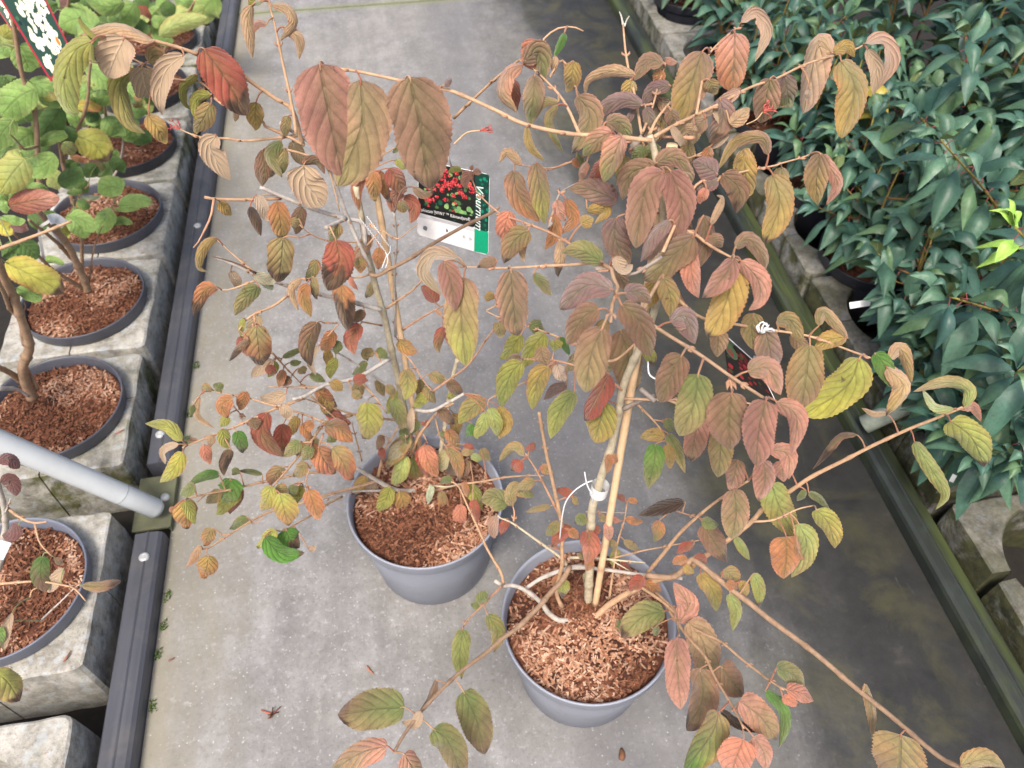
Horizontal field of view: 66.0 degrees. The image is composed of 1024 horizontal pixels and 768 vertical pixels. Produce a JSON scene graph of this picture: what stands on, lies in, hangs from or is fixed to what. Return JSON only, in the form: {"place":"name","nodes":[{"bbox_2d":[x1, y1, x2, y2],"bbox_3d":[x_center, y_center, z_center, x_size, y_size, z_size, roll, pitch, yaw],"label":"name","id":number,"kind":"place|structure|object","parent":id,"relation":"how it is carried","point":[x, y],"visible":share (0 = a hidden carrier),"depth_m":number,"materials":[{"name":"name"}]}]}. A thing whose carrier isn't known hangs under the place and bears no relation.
{"place":"outdoors","nodes":[
{"label":"outdoors","id":0,"kind":"place"},
{"bbox_2d":[239,0,438,14],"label":"concrete floor","id":1,"kind":"structure","parent":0,"point":[295,5],"depth_m":3.37,"materials":[{"name":"concrete"}]},
{"bbox_2d":[0,0,1023,737],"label":"bed ground","id":2,"kind":"structure","parent":0,"point":[92,718],"depth_m":2.46,"materials":[{"name":"soil"}]},
{"bbox_2d":[0,715,100,767],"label":"concrete block","id":3,"kind":"object","parent":2,"relation":"on","point":[63,741],"depth_m":1.34,"materials":[{"name":"grey concrete"}]},
{"bbox_2d":[0,453,120,702],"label":"potted shrub","id":4,"kind":"object","parent":2,"relation":"on","point":[46,584],"visible":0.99,"depth_m":1.46,"materials":[{"name":"brown plant"}]},
{"bbox_2d":[0,540,10,559],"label":"plant label","id":5,"kind":"object","parent":4,"relation":"attached to","point":[4,546],"visible":1,"depth_m":1.25,"materials":[{"name":"white plastic"}]},
{"bbox_2d":[0,154,125,465],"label":"potted shrub","id":6,"kind":"object","parent":2,"relation":"on","point":[71,406],"visible":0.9,"depth_m":1.72,"materials":[{"name":"brown plant"}]},
{"bbox_2d":[0,512,133,722],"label":"concrete block","id":7,"kind":"object","parent":2,"relation":"on","point":[79,677],"depth_m":1.50,"materials":[{"name":"grey concrete"}]},
{"bbox_2d":[0,15,146,346],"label":"potted shrub","id":8,"kind":"object","parent":2,"relation":"on","point":[99,298],"visible":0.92,"depth_m":1.79,"materials":[{"name":"green plant"}]},
{"bbox_2d":[0,0,11,29],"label":"plant tag","id":9,"kind":"object","parent":8,"relation":"attached to","point":[4,13],"visible":0.19,"depth_m":1.46,"materials":[{"name":"plastic"}]},
{"bbox_2d":[1,0,66,80],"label":"plant tag","id":10,"kind":"object","parent":8,"relation":"hanging from","point":[37,25],"visible":0.91,"depth_m":1.37,"materials":[{"name":"plastic"}]},
{"bbox_2d":[38,220,49,258],"bbox_3d":[-0.995,-0.306,1.684,0.100,0.140,0.006,19,52,16],"label":"plant label","id":11,"kind":"object","parent":8,"relation":"attached to","point":[40,238],"visible":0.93,"depth_m":1.69,"materials":[{"name":"white plastic"}]},
{"bbox_2d":[47,213,66,227],"bbox_3d":[-0.936,-0.336,1.620,0.011,0.044,0.039,14,51,12],"label":"plant label","id":12,"kind":"object","parent":8,"relation":"attached to","point":[56,219],"visible":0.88,"depth_m":1.62,"materials":[{"name":"white plastic"}]},
{"bbox_2d":[0,354,158,522],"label":"concrete block","id":13,"kind":"object","parent":2,"relation":"on","point":[122,456],"depth_m":1.77,"materials":[{"name":"grey concrete"}]},
{"bbox_2d":[0,259,174,385],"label":"concrete block","id":14,"kind":"object","parent":2,"relation":"on","point":[144,333],"depth_m":1.97,"materials":[{"name":"grey concrete"}]},
{"bbox_2d":[51,61,163,253],"bbox_3d":[-1.110,-0.548,2.065,0.333,0.698,0.470,-14,51,-11],"label":"potted shrub","id":15,"kind":"object","parent":2,"relation":"on","point":[126,213],"visible":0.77,"depth_m":1.99,"materials":[{"name":"green plant"}]},
{"bbox_2d":[36,182,187,289],"bbox_3d":[-1.157,-0.408,2.313,0.356,0.174,0.346,-7,50,-6],"label":"concrete block","id":16,"kind":"object","parent":2,"relation":"on","point":[163,241],"depth_m":2.23,"materials":[{"name":"grey concrete"}]},
{"bbox_2d":[17,0,207,112],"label":"potted shrub","id":17,"kind":"object","parent":2,"relation":"on","point":[141,18],"visible":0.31,"depth_m":2.33,"materials":[{"name":"green plant"}]},
{"bbox_2d":[58,120,197,212],"bbox_3d":[-1.216,-0.674,2.541,0.354,0.175,0.346,-7,50,-6],"label":"concrete block","id":18,"kind":"object","parent":2,"relation":"on","point":[177,168],"depth_m":2.46,"materials":[{"name":"grey concrete"}]},
{"bbox_2d":[77,62,176,177],"bbox_3d":[-1.164,-0.730,2.337,0.300,0.521,0.501,-18,52,-15],"label":"potted shrub","id":19,"kind":"object","parent":18,"relation":"in","point":[141,153],"visible":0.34,"depth_m":2.40,"materials":[{"name":"green plant"}]},
{"bbox_2d":[97,531,169,767],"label":"edging rail","id":20,"kind":"object","parent":2,"relation":"on","point":[121,744],"visible":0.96,"depth_m":1.49,"materials":[{"name":"plastic"}]},
{"bbox_2d":[82,67,206,150],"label":"concrete block","id":21,"kind":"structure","parent":2,"relation":"on","point":[178,110],"depth_m":2.65,"materials":[{"name":"grey concrete"}]},
{"bbox_2d":[131,25,212,90],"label":"concrete block","id":22,"kind":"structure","parent":2,"relation":"on","point":[204,39],"depth_m":2.94,"materials":[{"name":"grey concrete"}]},
{"bbox_2d":[123,0,220,45],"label":"concrete block","id":23,"kind":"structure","parent":2,"relation":"on","point":[212,27],"depth_m":3.19,"materials":[{"name":"grey concrete"}]},
{"bbox_2d":[128,0,221,62],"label":"potted shrub","id":24,"kind":"object","parent":2,"relation":"on","point":[210,9],"visible":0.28,"depth_m":2.67,"materials":[{"name":"green plant"}]},
{"bbox_2d":[147,0,240,476],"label":"edging rail","id":25,"kind":"object","parent":2,"relation":"on","point":[173,394],"visible":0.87,"depth_m":2.11,"materials":[{"name":"plastic"}]},
{"bbox_2d":[0,429,179,532],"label":"slanting pipe","id":26,"kind":"object","parent":25,"relation":"on","point":[151,501],"visible":0.97,"depth_m":1.59,"materials":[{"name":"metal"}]},
{"bbox_2d":[627,0,636,14],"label":"concrete block","id":27,"kind":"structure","parent":2,"relation":"on","point":[633,4],"depth_m":3.28,"materials":[{"name":"grey concrete"}]},
{"bbox_2d":[654,0,716,25],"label":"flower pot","id":28,"kind":"object","parent":2,"relation":"on","point":[678,12],"visible":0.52,"depth_m":3.09,"materials":[{"name":"plastic"}]},
{"bbox_2d":[636,0,744,53],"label":"concrete block","id":29,"kind":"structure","parent":2,"relation":"on","point":[656,26],"depth_m":3.06,"materials":[{"name":"grey concrete"}]},
{"bbox_2d":[659,28,750,79],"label":"concrete block","id":30,"kind":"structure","parent":2,"relation":"on","point":[674,46],"depth_m":2.96,"materials":[{"name":"grey concrete"}]},
{"bbox_2d":[687,0,817,94],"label":"potted laurel","id":31,"kind":"object","parent":2,"relation":"on","point":[724,10],"visible":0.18,"depth_m":2.65,"materials":[{"name":"plant"}]},
{"bbox_2d":[700,87,820,155],"bbox_3d":[0.822,-0.907,2.741,0.356,0.174,0.342,-7,50,-6],"label":"concrete block","id":32,"kind":"object","parent":2,"relation":"on","point":[708,99],"depth_m":2.67,"materials":[{"name":"grey concrete"}]},
{"bbox_2d":[719,132,833,219],"bbox_3d":[0.877,-0.649,2.520,0.356,0.174,0.342,-7,50,-6],"label":"concrete block","id":33,"kind":"object","parent":2,"relation":"on","point":[755,199],"depth_m":2.39,"materials":[{"name":"grey concrete"}]},
{"bbox_2d":[757,199,825,299],"bbox_3d":[0.935,-0.387,2.295,0.357,0.174,0.343,-7,50,-6],"label":"concrete block","id":34,"kind":"object","parent":2,"relation":"on","point":[803,266],"depth_m":2.18,"materials":[{"name":"grey concrete"}]},
{"bbox_2d":[711,0,883,175],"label":"potted laurel","id":35,"kind":"object","parent":2,"relation":"on","point":[792,13],"visible":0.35,"depth_m":2.34,"materials":[{"name":"plant"}]},
{"bbox_2d":[776,24,791,41],"bbox_3d":[0.826,-1.074,2.379,0.072,0.098,0.012,26,54,21],"label":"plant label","id":36,"kind":"object","parent":35,"relation":"attached to","point":[789,28],"visible":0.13,"depth_m":2.38,"materials":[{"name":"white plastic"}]},
{"bbox_2d":[607,0,1023,754],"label":"edging rail","id":37,"kind":"object","parent":2,"relation":"on","point":[997,666],"visible":0.56,"depth_m":1.69,"materials":[{"name":"black metal"}]},
{"bbox_2d":[859,402,915,432],"bbox_3d":[0.859,0.065,1.790,0.124,0.111,0.043,-5,50,-4],"label":"slanting pipe","id":38,"kind":"object","parent":37,"relation":"on","point":[869,423],"visible":0.62,"depth_m":1.78,"materials":[{"name":"grey metal"}]},
{"bbox_2d":[804,276,880,376],"bbox_3d":[0.993,-0.125,2.071,0.358,0.174,0.343,-7,50,-6],"label":"concrete block","id":39,"kind":"object","parent":2,"relation":"on","point":[833,294],"depth_m":2.03,"materials":[{"name":"grey concrete"}]},
{"bbox_2d":[749,18,956,249],"bbox_3d":[0.916,-0.704,2.236,0.454,0.640,0.528,-7,50,-6],"label":"potted laurel","id":40,"kind":"object","parent":2,"relation":"on","point":[798,128],"visible":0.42,"depth_m":2.13,"materials":[{"name":"plant"}]},
{"bbox_2d":[793,93,1001,329],"bbox_3d":[0.963,-0.420,2.030,0.526,0.584,0.481,-7,50,-6],"label":"potted laurel","id":41,"kind":"object","parent":2,"relation":"on","point":[839,246],"visible":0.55,"depth_m":1.94,"materials":[{"name":"plant"}]},
{"bbox_2d":[837,0,1019,121],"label":"potted laurel","id":42,"kind":"object","parent":2,"relation":"on","point":[892,10],"visible":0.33,"depth_m":2.28,"materials":[{"name":"green plant"}]},
{"bbox_2d":[844,158,1023,393],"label":"potted laurel","id":43,"kind":"object","parent":2,"relation":"on","point":[886,262],"visible":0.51,"depth_m":1.73,"materials":[{"name":"plant"}]},
{"bbox_2d":[849,300,870,308],"bbox_3d":[0.821,-0.183,1.791,0.103,0.029,0.013,4,50,3],"label":"plant label","id":44,"kind":"object","parent":43,"relation":"attached to","point":[863,303],"visible":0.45,"depth_m":1.80,"materials":[{"name":"white plastic"}]},
{"bbox_2d":[862,375,1017,523],"bbox_3d":[1.050,0.138,1.846,0.357,0.174,0.343,-7,50,-6],"label":"concrete block","id":45,"kind":"object","parent":2,"relation":"on","point":[899,445],"depth_m":1.76,"materials":[{"name":"grey concrete"}]},
{"bbox_2d":[871,0,1023,247],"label":"potted laurel","id":46,"kind":"object","parent":2,"relation":"on","point":[969,92],"visible":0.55,"depth_m":1.83,"materials":[{"name":"plant"}]},
{"bbox_2d":[872,303,1023,520],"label":"potted laurel","id":47,"kind":"object","parent":2,"relation":"on","point":[1002,470],"visible":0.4,"depth_m":1.51,"materials":[{"name":"plant"}]},
{"bbox_2d":[949,474,956,482],"bbox_3d":[0.845,0.181,1.510,0.010,0.026,0.007,-7,50,-6],"label":"plant label","id":48,"kind":"object","parent":47,"relation":"attached to","point":[952,478],"visible":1,"depth_m":1.51,"materials":[{"name":"white plastic"}]},
{"bbox_2d":[881,65,1023,328],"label":"potted laurel","id":49,"kind":"object","parent":2,"relation":"on","point":[993,182],"visible":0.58,"depth_m":1.62,"materials":[{"name":"plant"}]},
{"bbox_2d":[903,199,1023,436],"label":"potted laurel","id":50,"kind":"object","parent":2,"relation":"on","point":[999,349],"visible":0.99,"depth_m":1.31,"materials":[{"name":"plant"}]},
{"bbox_2d":[935,12,1023,106],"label":"potted laurel","id":51,"kind":"object","parent":2,"relation":"on","point":[1003,22],"visible":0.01,"depth_m":2.38,"materials":[{"name":"green plant"}]},
{"bbox_2d":[936,494,1023,672],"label":"concrete block","id":52,"kind":"object","parent":2,"relation":"on","point":[977,535],"depth_m":1.59,"materials":[{"name":"grey concrete"}]},
{"bbox_2d":[140,0,1023,767],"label":"aisle floor","id":53,"kind":"structure","parent":0,"point":[248,634],"depth_m":1.70,"materials":[{"name":"concrete"}]},
{"bbox_2d":[148,590,171,712],"bbox_3d":[-0.683,0.512,1.531,0.021,0.008,0.248,-7,50,-6],"label":"moss","id":54,"kind":"object","parent":53,"relation":"on","point":[156,654],"visible":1,"depth_m":1.53,"materials":[{"name":"plant"}]},
{"bbox_2d":[184,360,199,442],"bbox_3d":[-0.785,0.041,1.935,0.020,0.008,0.270,-7,50,-6],"label":"moss","id":55,"kind":"object","parent":53,"relation":"on","point":[193,366],"visible":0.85,"depth_m":1.91,"materials":[{"name":"plant"}]},
{"bbox_2d":[261,707,280,718],"bbox_3d":[-0.444,0.605,1.449,0.037,0.010,0.021,-7,50,-6],"label":"fallen stalk","id":56,"kind":"object","parent":53,"relation":"on","point":[272,714],"visible":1,"depth_m":1.45,"materials":[{"name":"brown plant"}]},
{"bbox_2d":[52,0,543,604],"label":"potted shrub","id":57,"kind":"object","parent":53,"relation":"on","point":[414,530],"visible":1,"depth_m":1.18,"materials":[{"name":"brown plant"}]},
{"bbox_2d":[360,216,390,267],"bbox_3d":[-0.186,-0.199,1.095,0.022,0.019,0.101,-19,52,-15],"label":"wire tie","id":58,"kind":"object","parent":57,"relation":"attached to","point":[380,244],"visible":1,"depth_m":1.08,"materials":[{"name":"white plastic"}]},
{"bbox_2d":[417,155,489,253],"bbox_3d":[-0.088,-0.275,1.152,0.110,0.181,0.030,8,50,6],"label":"plant tag","id":59,"kind":"object","parent":57,"relation":"hanging from","point":[450,203],"visible":0.82,"depth_m":1.17,"materials":[{"name":"white plastic"}]},
{"bbox_2d":[618,748,624,760],"bbox_3d":[0.197,0.660,1.405,0.012,0.011,0.021,11,50,9],"label":"fallen leaf","id":60,"kind":"object","parent":53,"relation":"on","point":[621,757],"visible":1,"depth_m":1.40,"materials":[{"name":"brown plant"}]},
{"bbox_2d":[293,6,1004,767],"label":"potted shrub","id":61,"kind":"object","parent":53,"relation":"on","point":[585,626],"visible":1,"depth_m":0.88,"materials":[{"name":"brown plant"}]},
{"bbox_2d":[559,472,609,539],"bbox_3d":[0.108,0.181,1.165,0.071,0.160,0.026,-22,53,-18],"label":"loop label","id":62,"kind":"object","parent":61,"relation":"attached to","point":[597,495],"visible":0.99,"depth_m":1.14,"materials":[{"name":"white plastic"}]},
{"bbox_2d":[647,362,655,378],"bbox_3d":[0.136,-0.009,0.749,0.024,0.015,0.007,36,58,27],"label":"loose thread","id":63,"kind":"object","parent":61,"relation":"attached to","point":[648,370],"visible":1,"depth_m":0.75,"materials":[{"name":"white plastic"}]},
{"bbox_2d":[725,338,775,403],"bbox_3d":[0.282,-0.010,0.938,0.021,0.076,0.091,-26,54,-21],"label":"plant tag","id":64,"kind":"object","parent":61,"relation":"attached to","point":[738,358],"visible":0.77,"depth_m":0.94,"materials":[{"name":"plastic"}]},
{"bbox_2d":[756,321,774,333],"bbox_3d":[0.260,-0.057,0.812,0.018,0.011,0.012,-7,50,-6],"label":"wire tie","id":65,"kind":"object","parent":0,"point":[764,329],"visible":1,"depth_m":0.81,"materials":[{"name":"white plastic"}]}
]}

